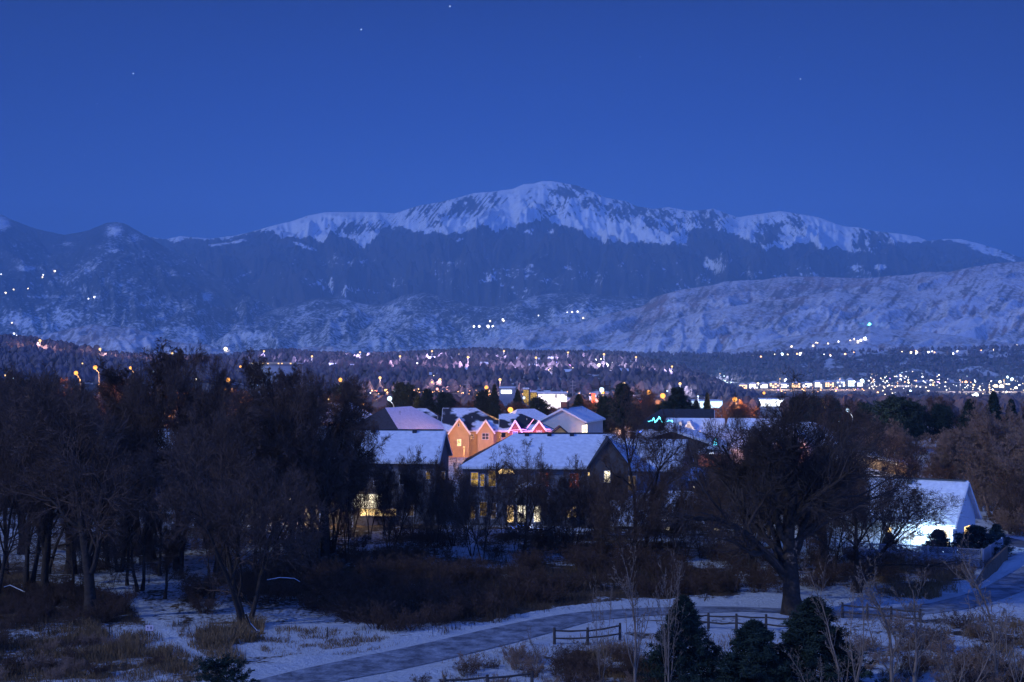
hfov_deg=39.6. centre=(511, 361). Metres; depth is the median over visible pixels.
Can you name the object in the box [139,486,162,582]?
elm tree
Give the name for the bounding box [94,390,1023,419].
valley trees
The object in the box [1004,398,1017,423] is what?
spruce tree
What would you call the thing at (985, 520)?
bare shrub
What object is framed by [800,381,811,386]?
apartment block
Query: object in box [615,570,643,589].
bare shrub
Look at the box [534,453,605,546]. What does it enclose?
elm tree
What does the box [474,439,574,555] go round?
crooked tree
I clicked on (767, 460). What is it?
giant cottonwood
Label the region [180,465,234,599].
tree
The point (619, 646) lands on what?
tan shrub
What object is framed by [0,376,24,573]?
cottonwood tree
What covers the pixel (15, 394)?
cottonwood tree
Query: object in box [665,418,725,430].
cream gabled house
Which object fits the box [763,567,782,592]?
bare shrub
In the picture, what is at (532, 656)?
tan shrub
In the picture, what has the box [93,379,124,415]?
cottonwood tree
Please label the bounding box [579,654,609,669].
tan shrub
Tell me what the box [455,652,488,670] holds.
tan shrub
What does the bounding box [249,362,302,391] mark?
office block
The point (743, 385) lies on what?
apartment block
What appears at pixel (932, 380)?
city lights
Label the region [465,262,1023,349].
foothills
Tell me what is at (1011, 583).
path
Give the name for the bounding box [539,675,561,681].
tan shrub
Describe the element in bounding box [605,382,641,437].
ponderosa pine
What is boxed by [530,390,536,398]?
store
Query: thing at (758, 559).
bare shrub
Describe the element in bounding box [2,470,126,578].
crooked tree
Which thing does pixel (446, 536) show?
bare shrub
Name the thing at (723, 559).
bare shrub
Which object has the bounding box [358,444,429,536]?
elm tree
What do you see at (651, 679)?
bare shrub
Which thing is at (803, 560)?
bare shrub
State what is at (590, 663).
bare shrub
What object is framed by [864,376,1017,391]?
city lights
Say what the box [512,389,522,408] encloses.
spruce tree
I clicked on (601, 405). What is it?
round pine
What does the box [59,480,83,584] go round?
poplar tree
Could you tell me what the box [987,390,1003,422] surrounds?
spruce tree
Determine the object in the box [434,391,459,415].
round pine
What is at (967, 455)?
willow tree
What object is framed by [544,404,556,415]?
cottonwood tree
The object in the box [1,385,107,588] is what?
cottonwood tree
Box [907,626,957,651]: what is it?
tan shrub
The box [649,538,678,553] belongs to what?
bare shrub
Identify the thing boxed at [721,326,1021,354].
beacon hill
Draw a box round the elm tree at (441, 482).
[417,458,477,545]
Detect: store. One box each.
[499,386,515,413]
[523,388,528,406]
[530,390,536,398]
[537,391,567,409]
[589,393,598,402]
[691,399,704,408]
[703,399,722,410]
[758,398,783,408]
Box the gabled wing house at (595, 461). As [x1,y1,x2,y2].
[587,437,627,526]
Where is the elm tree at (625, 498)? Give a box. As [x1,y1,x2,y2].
[608,478,663,543]
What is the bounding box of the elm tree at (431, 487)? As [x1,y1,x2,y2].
[426,462,453,528]
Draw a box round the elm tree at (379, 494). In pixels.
[354,445,401,538]
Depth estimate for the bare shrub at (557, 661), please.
86.99 m
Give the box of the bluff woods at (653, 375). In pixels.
[202,347,787,399]
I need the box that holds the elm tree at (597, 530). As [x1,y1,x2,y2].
[585,480,618,548]
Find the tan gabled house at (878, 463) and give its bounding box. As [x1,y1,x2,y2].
[833,450,910,474]
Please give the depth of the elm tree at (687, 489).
138.84 m
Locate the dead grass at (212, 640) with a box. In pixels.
[0,558,1023,681]
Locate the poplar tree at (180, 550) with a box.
[165,482,189,573]
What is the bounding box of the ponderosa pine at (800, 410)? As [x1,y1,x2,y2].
[786,397,805,421]
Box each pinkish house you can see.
[700,429,746,461]
[725,418,812,465]
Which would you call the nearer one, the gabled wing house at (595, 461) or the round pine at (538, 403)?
the gabled wing house at (595, 461)
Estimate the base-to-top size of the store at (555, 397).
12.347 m
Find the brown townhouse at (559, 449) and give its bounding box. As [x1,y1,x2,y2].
[460,432,617,526]
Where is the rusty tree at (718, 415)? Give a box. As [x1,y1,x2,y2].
[711,402,732,423]
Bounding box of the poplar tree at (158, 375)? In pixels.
[100,336,188,559]
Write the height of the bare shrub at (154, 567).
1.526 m
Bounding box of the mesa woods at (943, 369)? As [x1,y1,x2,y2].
[628,344,1023,382]
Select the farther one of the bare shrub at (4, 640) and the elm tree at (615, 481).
the elm tree at (615, 481)
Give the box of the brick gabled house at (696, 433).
[645,425,726,466]
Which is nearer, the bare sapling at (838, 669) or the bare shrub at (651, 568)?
the bare sapling at (838, 669)
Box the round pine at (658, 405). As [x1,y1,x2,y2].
[650,400,667,412]
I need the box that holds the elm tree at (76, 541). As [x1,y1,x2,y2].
[68,492,90,599]
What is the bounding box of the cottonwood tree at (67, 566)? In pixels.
[0,359,161,573]
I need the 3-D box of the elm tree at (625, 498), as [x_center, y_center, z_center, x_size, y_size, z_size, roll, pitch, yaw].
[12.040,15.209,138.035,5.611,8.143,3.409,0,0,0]
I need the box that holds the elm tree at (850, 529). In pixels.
[830,488,875,551]
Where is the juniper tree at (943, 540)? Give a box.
[915,529,957,552]
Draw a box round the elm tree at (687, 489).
[661,479,704,556]
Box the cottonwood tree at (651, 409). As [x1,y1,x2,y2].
[629,398,655,426]
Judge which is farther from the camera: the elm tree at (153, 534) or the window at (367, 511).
the window at (367, 511)
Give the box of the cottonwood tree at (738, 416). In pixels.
[702,391,790,572]
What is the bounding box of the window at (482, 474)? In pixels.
[480,474,484,486]
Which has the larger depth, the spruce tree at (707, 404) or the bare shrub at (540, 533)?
the spruce tree at (707, 404)
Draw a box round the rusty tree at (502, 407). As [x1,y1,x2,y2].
[493,401,514,413]
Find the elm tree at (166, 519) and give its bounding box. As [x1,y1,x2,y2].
[162,509,191,570]
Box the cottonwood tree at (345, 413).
[243,367,392,564]
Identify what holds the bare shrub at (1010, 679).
on the ground at (154, 609)
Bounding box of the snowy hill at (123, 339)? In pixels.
[33,324,354,354]
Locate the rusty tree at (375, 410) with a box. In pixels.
[366,402,385,413]
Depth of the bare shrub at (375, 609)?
101.27 m
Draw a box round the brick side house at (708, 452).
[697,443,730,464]
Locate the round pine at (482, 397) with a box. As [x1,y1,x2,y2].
[473,389,490,413]
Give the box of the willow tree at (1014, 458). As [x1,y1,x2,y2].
[988,411,1023,508]
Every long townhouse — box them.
[416,408,441,420]
[441,407,500,456]
[499,414,553,439]
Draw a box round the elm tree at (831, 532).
[810,479,841,545]
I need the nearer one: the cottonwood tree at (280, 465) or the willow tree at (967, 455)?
the cottonwood tree at (280, 465)
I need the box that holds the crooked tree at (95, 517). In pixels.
[33,430,159,562]
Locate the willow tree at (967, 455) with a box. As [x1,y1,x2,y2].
[955,436,1023,515]
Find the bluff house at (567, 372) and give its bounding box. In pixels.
[564,369,571,375]
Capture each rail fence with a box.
[443,671,533,681]
[553,623,621,644]
[700,613,790,630]
[841,602,920,621]
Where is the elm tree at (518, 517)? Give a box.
[501,488,536,553]
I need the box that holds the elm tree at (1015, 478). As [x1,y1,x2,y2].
[990,444,1023,533]
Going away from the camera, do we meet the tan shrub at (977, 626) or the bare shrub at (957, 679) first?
the bare shrub at (957, 679)
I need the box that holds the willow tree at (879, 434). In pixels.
[856,415,898,457]
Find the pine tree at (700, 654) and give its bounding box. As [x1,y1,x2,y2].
[632,593,735,681]
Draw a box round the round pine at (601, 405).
[591,395,615,432]
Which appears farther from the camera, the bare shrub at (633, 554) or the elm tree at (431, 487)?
the elm tree at (431, 487)
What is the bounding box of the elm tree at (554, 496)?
[536,467,573,528]
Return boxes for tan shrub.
[0,665,8,681]
[18,638,29,647]
[21,649,57,673]
[41,662,68,678]
[49,656,70,670]
[58,655,85,672]
[77,634,102,646]
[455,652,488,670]
[489,674,511,681]
[499,640,526,662]
[505,655,533,669]
[511,648,531,659]
[521,659,546,672]
[522,650,546,663]
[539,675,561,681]
[571,673,604,681]
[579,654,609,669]
[604,638,631,655]
[623,669,650,681]
[844,631,873,647]
[848,641,871,651]
[860,638,882,650]
[862,661,877,668]
[867,650,889,664]
[877,670,903,681]
[878,667,888,676]
[881,610,912,631]
[883,643,905,653]
[894,548,920,563]
[897,636,914,649]
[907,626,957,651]
[913,649,954,672]
[914,567,937,579]
[922,555,952,571]
[925,640,970,663]
[928,667,968,681]
[948,562,964,574]
[951,653,987,669]
[954,659,993,678]
[957,664,1008,681]
[961,563,977,576]
[963,647,1007,673]
[966,618,985,632]
[972,488,1006,505]
[974,490,1002,510]
[991,504,1023,534]
[992,506,1023,531]
[994,509,1023,536]
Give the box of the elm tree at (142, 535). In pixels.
[135,507,152,565]
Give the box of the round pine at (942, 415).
[923,403,958,439]
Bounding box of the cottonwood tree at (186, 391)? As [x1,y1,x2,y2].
[136,340,247,568]
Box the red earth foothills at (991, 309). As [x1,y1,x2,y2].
[525,278,1023,354]
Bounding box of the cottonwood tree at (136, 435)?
[84,355,180,571]
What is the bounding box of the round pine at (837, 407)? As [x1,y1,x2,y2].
[826,397,843,427]
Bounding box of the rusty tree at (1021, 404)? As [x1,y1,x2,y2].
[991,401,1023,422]
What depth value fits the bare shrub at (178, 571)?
124.30 m
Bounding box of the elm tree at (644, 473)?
[631,459,669,543]
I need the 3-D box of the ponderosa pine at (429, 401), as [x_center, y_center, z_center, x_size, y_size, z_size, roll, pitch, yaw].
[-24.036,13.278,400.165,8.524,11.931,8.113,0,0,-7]
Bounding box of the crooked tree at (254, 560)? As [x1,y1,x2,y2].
[218,443,337,572]
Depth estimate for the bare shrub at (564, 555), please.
133.59 m
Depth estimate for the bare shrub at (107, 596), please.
106.13 m
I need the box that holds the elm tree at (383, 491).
[370,454,394,531]
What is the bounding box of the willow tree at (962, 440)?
[925,421,986,485]
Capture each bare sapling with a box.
[525,625,542,672]
[586,575,617,681]
[608,538,653,681]
[653,551,690,681]
[773,640,847,681]
[788,541,889,681]
[834,554,913,681]
[891,564,943,681]
[922,608,1019,681]
[943,532,1016,680]
[984,595,1023,681]
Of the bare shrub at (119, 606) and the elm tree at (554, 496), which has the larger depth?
the elm tree at (554, 496)
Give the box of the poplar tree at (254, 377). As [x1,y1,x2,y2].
[236,349,295,564]
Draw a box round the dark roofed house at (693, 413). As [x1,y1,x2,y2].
[628,409,714,436]
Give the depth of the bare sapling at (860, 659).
79.29 m
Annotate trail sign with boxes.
[146,625,152,637]
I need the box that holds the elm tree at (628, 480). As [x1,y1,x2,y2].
[598,460,631,539]
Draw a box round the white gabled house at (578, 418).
[540,402,605,432]
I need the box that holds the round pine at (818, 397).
[805,395,825,425]
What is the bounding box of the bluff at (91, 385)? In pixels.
[0,346,249,395]
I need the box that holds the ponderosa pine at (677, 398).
[656,386,698,409]
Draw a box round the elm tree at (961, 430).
[926,415,993,492]
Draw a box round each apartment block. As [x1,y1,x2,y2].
[737,383,746,388]
[748,382,757,387]
[759,382,767,387]
[768,381,778,387]
[779,382,788,387]
[790,381,799,387]
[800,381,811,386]
[813,380,821,386]
[823,380,833,386]
[835,379,844,386]
[846,378,853,386]
[855,381,862,385]
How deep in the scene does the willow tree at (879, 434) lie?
197.55 m
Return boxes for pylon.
[599,381,610,397]
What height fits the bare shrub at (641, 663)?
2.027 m
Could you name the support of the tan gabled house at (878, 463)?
on the ground at (154, 609)
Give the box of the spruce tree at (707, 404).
[702,393,711,408]
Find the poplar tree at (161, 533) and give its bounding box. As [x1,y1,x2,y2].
[144,483,173,575]
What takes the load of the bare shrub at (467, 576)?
on the ground at (154, 609)
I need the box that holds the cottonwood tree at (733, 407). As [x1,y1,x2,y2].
[723,403,753,422]
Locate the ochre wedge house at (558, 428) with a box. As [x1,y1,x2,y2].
[551,425,566,431]
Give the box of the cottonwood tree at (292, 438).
[247,376,337,547]
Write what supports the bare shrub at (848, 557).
on the ground at (154, 609)
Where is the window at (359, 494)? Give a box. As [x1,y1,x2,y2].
[354,494,377,507]
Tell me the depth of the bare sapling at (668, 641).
80.43 m
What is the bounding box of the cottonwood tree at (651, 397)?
[634,389,658,416]
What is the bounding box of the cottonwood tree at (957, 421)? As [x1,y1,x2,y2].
[947,398,965,428]
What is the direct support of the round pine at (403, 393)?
on the ground at (154, 609)
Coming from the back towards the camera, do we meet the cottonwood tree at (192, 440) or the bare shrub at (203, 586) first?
the cottonwood tree at (192, 440)
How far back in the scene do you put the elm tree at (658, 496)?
137.48 m
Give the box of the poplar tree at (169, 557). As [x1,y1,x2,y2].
[155,528,186,599]
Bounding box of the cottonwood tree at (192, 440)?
[161,392,252,548]
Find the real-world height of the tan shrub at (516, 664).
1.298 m
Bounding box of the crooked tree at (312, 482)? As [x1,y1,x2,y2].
[253,436,355,575]
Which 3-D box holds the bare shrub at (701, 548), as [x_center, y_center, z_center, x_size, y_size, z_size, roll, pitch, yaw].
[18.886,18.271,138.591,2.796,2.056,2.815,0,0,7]
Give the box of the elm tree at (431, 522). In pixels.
[415,485,451,554]
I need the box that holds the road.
[1004,537,1023,546]
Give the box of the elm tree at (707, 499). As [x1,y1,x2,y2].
[692,453,782,560]
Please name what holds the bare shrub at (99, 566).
on the ground at (154, 609)
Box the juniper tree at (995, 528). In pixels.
[988,523,1015,553]
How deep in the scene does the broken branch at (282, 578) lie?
108.31 m
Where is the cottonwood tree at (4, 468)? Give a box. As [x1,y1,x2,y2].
[0,357,71,592]
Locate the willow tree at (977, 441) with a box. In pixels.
[956,413,1011,497]
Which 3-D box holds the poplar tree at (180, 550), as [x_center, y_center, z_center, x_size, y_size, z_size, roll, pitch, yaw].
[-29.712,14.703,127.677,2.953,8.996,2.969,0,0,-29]
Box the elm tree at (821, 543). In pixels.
[782,454,877,576]
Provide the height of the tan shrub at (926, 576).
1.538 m
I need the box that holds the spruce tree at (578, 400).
[572,393,583,405]
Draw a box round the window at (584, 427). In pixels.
[582,424,587,432]
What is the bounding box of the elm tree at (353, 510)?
[326,392,366,560]
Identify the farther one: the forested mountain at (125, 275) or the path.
the forested mountain at (125, 275)
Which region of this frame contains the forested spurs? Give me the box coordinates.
[206,277,876,353]
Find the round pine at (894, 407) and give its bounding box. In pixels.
[866,394,929,442]
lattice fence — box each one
[843,541,982,566]
[981,537,1002,569]
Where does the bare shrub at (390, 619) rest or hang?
on the ground at (154, 609)
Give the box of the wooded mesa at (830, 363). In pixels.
[643,348,1023,382]
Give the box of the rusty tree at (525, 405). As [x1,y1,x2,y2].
[520,399,531,408]
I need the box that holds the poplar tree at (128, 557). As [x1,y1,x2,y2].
[119,484,143,585]
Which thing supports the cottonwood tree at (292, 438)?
on the ground at (154, 609)
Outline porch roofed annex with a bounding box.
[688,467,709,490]
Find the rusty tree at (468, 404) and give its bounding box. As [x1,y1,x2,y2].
[456,396,476,406]
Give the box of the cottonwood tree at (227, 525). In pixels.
[154,396,336,622]
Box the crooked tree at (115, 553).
[83,437,177,592]
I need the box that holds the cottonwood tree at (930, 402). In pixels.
[922,394,956,443]
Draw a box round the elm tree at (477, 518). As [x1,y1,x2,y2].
[446,489,501,555]
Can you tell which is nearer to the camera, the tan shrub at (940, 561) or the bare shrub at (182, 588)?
the bare shrub at (182, 588)
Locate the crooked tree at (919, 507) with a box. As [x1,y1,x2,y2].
[780,457,994,600]
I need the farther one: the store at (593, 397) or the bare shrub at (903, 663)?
the store at (593, 397)
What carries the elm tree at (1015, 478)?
on the ground at (154, 609)
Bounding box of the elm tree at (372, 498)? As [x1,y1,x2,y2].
[331,468,384,537]
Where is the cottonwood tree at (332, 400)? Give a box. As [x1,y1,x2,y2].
[320,394,343,407]
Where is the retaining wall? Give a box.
[972,546,1007,587]
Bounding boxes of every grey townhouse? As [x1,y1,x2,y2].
[242,429,452,527]
[617,439,692,490]
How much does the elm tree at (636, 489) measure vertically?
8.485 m
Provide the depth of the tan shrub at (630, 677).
83.20 m
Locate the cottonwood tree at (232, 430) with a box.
[169,386,254,547]
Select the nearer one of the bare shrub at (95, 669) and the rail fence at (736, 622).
the bare shrub at (95, 669)
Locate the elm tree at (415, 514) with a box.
[386,458,425,532]
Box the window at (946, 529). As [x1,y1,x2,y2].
[939,528,948,542]
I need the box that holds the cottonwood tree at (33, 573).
[0,370,110,589]
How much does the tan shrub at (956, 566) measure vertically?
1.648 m
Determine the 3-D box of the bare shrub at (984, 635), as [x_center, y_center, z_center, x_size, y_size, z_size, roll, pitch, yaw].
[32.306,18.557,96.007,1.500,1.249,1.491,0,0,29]
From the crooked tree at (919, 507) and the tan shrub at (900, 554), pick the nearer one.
the crooked tree at (919, 507)
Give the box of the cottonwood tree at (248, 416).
[156,379,277,576]
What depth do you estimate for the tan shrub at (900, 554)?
132.82 m
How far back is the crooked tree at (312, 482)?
125.45 m
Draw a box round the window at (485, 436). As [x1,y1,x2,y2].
[482,433,488,439]
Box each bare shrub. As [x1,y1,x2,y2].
[0,620,13,647]
[0,630,11,652]
[0,658,8,667]
[1,576,18,592]
[3,585,20,598]
[3,650,33,666]
[13,580,32,596]
[13,588,38,602]
[16,631,35,639]
[28,577,69,603]
[31,653,60,671]
[33,581,64,597]
[49,576,73,592]
[57,573,95,595]
[57,581,109,608]
[58,637,79,648]
[61,644,91,662]
[76,591,120,615]
[76,634,100,647]
[83,660,110,676]
[90,590,127,622]
[94,662,110,673]
[96,559,104,572]
[101,585,139,611]
[144,652,165,665]
[151,563,171,575]
[170,562,189,578]
[171,571,226,600]
[178,574,211,599]
[182,591,222,613]
[189,593,217,614]
[191,575,221,593]
[192,577,217,596]
[217,573,269,602]
[226,564,270,587]
[251,575,305,604]
[262,557,294,579]
[271,572,308,598]
[292,592,324,610]
[315,598,342,615]
[324,587,368,618]
[325,596,370,622]
[329,536,366,557]
[343,589,395,628]
[346,590,381,619]
[351,532,371,547]
[368,594,408,616]
[368,603,395,621]
[371,537,410,559]
[376,610,416,630]
[379,599,431,630]
[383,525,423,545]
[384,614,409,632]
[391,539,428,558]
[395,535,432,560]
[409,672,432,681]
[413,527,452,547]
[421,601,459,625]
[424,596,463,619]
[425,543,458,564]
[428,597,463,623]
[432,528,457,544]
[435,543,455,553]
[445,532,468,546]
[453,658,481,677]
[456,565,481,583]
[459,553,488,568]
[466,559,502,583]
[474,562,505,582]
[480,536,509,557]
[482,659,502,668]
[492,593,519,613]
[494,531,515,543]
[507,548,548,570]
[517,666,540,677]
[521,531,554,550]
[528,524,559,545]
[539,528,571,550]
[546,661,582,681]
[548,648,576,669]
[551,538,591,562]
[553,640,590,658]
[556,650,590,671]
[557,530,588,544]
[559,541,597,563]
[560,663,594,681]
[562,544,596,567]
[577,668,602,681]
[579,661,601,674]
[583,654,601,669]
[584,570,609,587]
[585,662,612,675]
[589,533,615,550]
[595,564,624,580]
[604,640,642,663]
[605,557,643,577]
[606,657,633,678]
[608,547,649,568]
[615,538,658,560]
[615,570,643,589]
[615,661,641,677]
[616,540,643,553]
[618,571,662,594]
[619,663,646,675]
[621,651,646,669]
[623,652,660,670]
[626,546,656,568]
[634,550,665,568]
[636,575,677,596]
[636,666,664,681]
[640,555,663,575]
[647,557,670,573]
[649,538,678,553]
[649,566,699,594]
[657,542,691,559]
[658,570,689,592]
[659,547,695,569]
[662,557,694,580]
[671,577,699,593]
[676,565,735,596]
[683,561,736,586]
[692,538,712,556]
[698,546,725,559]
[702,560,752,592]
[707,553,730,564]
[708,562,741,586]
[723,550,751,571]
[741,568,764,588]
[743,577,774,592]
[747,559,781,583]
[747,572,774,584]
[755,562,774,576]
[757,550,770,566]
[758,549,804,569]
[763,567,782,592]
[797,552,814,569]
[799,544,818,566]
[799,560,837,587]
[799,572,814,586]
[800,564,835,590]
[803,543,829,556]
[807,552,839,571]
[810,557,853,581]
[815,570,835,585]
[829,544,865,563]
[830,572,843,585]
[842,559,874,578]
[845,546,869,560]
[864,546,897,565]
[867,560,905,577]
[877,570,907,582]
[890,622,924,636]
[893,659,908,673]
[895,643,927,669]
[897,664,923,681]
[901,577,922,591]
[901,651,937,672]
[902,623,933,649]
[907,663,923,677]
[910,553,939,570]
[912,624,940,634]
[920,626,949,647]
[935,608,975,627]
[938,658,973,679]
[947,647,987,661]
[948,668,981,681]
[952,660,978,672]
[963,669,991,681]
[968,629,983,639]
[968,647,1016,669]
[971,639,990,651]
[978,627,996,641]
[984,506,1018,529]
[985,500,1022,515]
[986,504,1020,522]
[986,629,1021,647]
[990,661,1013,672]
[993,499,1020,516]
[1005,667,1023,681]
[1008,667,1023,681]
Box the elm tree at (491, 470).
[438,445,516,559]
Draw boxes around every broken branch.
[4,585,24,592]
[245,613,257,631]
[267,577,299,581]
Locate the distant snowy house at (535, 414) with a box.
[509,409,546,419]
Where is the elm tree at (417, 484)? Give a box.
[401,446,447,527]
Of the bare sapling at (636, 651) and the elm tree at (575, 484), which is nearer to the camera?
the bare sapling at (636, 651)
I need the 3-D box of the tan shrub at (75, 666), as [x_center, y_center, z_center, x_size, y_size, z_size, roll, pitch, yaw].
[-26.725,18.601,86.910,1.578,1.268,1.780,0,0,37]
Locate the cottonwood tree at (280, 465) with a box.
[259,384,328,544]
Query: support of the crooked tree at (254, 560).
on the ground at (154, 609)
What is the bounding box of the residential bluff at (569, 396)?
[277,356,710,400]
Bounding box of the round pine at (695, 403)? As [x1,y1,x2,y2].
[693,400,700,408]
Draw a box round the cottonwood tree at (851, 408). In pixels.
[841,401,857,418]
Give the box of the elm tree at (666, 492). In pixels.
[652,447,704,554]
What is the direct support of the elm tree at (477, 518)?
on the ground at (154, 609)
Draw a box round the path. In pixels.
[257,566,1023,681]
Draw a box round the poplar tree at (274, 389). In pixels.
[239,363,301,544]
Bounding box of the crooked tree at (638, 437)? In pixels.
[589,383,711,556]
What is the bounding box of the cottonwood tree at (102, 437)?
[59,379,122,549]
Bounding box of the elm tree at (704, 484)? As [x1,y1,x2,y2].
[690,449,745,546]
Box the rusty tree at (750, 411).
[738,399,761,417]
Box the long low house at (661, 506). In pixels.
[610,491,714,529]
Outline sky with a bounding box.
[0,0,1023,257]
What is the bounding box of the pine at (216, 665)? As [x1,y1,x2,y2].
[183,652,261,681]
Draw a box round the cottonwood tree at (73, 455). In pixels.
[0,361,181,617]
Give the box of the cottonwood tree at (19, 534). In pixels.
[0,373,65,554]
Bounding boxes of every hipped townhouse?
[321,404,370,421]
[354,406,444,429]
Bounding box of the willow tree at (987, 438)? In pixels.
[964,397,1023,504]
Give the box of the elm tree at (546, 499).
[525,463,560,535]
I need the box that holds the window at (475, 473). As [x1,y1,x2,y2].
[471,472,478,486]
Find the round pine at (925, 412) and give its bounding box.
[907,405,933,443]
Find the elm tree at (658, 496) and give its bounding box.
[641,477,691,555]
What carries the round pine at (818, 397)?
on the ground at (154, 609)
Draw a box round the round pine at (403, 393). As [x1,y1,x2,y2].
[386,381,425,406]
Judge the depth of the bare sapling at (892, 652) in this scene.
79.78 m
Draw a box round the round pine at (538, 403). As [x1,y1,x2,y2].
[525,396,549,414]
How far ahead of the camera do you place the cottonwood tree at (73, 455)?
103.68 m
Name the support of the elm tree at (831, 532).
on the ground at (154, 609)
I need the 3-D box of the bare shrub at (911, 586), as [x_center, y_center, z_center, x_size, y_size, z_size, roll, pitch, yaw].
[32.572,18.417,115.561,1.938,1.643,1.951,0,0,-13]
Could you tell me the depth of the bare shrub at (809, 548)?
132.06 m
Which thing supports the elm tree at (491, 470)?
on the ground at (154, 609)
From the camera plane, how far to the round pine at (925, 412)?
308.76 m
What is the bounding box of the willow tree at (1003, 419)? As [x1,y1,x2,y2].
[964,402,1023,502]
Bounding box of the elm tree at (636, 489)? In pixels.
[625,476,675,551]
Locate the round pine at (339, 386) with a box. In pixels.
[330,382,359,402]
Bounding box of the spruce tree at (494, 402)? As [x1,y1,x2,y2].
[488,383,501,418]
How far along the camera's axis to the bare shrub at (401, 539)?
146.75 m
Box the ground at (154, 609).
[0,383,1023,681]
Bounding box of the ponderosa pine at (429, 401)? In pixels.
[420,388,437,412]
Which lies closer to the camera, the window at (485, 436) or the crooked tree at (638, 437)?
the crooked tree at (638, 437)
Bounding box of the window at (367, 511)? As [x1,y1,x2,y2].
[360,508,396,515]
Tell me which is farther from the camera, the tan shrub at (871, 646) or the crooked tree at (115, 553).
the crooked tree at (115, 553)
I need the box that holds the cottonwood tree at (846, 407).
[746,386,902,571]
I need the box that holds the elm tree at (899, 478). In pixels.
[840,457,925,548]
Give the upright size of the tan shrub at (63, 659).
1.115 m
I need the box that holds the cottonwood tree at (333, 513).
[308,406,380,553]
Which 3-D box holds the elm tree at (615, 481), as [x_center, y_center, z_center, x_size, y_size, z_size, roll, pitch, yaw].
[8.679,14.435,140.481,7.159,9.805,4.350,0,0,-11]
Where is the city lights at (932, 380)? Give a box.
[873,371,1022,390]
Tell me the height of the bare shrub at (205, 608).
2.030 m
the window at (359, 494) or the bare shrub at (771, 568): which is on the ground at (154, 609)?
the bare shrub at (771, 568)
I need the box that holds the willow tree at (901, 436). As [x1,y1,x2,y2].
[885,418,971,478]
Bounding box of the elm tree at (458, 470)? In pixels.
[442,456,479,527]
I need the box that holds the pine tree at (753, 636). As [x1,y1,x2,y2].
[701,619,802,681]
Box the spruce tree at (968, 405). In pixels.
[957,399,977,463]
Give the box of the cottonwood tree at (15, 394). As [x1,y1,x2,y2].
[1,372,32,497]
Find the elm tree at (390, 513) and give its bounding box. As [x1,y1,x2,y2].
[369,486,422,553]
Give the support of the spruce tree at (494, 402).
on the ground at (154, 609)
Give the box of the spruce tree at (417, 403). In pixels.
[411,395,423,407]
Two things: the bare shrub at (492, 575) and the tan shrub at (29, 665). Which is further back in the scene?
the bare shrub at (492, 575)
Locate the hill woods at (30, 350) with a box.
[0,334,248,383]
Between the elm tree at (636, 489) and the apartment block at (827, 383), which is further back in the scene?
the apartment block at (827, 383)
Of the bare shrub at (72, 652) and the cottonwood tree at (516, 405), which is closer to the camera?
the bare shrub at (72, 652)
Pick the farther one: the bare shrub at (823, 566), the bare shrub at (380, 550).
the bare shrub at (380, 550)
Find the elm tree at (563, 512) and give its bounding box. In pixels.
[531,482,587,555]
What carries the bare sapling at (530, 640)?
on the ground at (154, 609)
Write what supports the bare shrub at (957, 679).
on the ground at (154, 609)
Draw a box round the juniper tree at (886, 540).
[879,532,904,549]
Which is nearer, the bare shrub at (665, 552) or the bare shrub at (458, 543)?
the bare shrub at (665, 552)
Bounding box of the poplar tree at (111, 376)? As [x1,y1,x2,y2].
[89,356,153,554]
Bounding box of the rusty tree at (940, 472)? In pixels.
[921,453,960,478]
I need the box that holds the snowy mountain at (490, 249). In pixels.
[148,181,1023,308]
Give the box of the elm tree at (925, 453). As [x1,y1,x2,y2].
[877,423,931,477]
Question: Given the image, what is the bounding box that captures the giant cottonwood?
[658,367,922,615]
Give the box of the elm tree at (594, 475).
[570,464,600,539]
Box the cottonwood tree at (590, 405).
[579,399,597,411]
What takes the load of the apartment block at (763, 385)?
on the ground at (154, 609)
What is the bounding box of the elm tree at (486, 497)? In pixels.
[482,459,521,536]
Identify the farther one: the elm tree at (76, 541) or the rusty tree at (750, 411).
the rusty tree at (750, 411)
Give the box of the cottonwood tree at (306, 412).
[249,359,355,572]
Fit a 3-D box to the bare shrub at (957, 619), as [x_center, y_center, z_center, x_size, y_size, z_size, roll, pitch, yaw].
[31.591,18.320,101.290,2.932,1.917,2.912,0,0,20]
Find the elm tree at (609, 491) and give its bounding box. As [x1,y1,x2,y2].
[586,473,669,556]
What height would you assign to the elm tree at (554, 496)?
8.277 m
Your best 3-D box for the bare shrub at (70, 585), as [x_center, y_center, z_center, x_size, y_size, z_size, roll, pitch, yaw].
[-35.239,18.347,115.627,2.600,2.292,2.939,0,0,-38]
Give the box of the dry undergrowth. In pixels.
[0,533,740,681]
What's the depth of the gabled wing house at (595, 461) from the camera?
163.10 m
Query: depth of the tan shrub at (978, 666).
85.04 m
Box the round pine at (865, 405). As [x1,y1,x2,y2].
[853,401,874,430]
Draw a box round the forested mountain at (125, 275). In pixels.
[0,214,274,346]
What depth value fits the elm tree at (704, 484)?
140.96 m
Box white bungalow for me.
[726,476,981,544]
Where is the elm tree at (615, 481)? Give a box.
[563,462,632,542]
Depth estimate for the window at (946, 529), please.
145.86 m
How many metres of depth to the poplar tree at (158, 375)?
133.88 m
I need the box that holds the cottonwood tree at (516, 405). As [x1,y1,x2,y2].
[504,401,524,413]
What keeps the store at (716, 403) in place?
on the ground at (154, 609)
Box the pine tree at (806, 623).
[747,595,889,681]
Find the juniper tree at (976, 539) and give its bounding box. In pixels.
[935,524,1014,554]
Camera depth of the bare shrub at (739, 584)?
116.27 m
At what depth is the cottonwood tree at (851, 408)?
338.59 m
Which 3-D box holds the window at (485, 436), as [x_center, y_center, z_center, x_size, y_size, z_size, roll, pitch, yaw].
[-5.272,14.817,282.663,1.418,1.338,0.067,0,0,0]

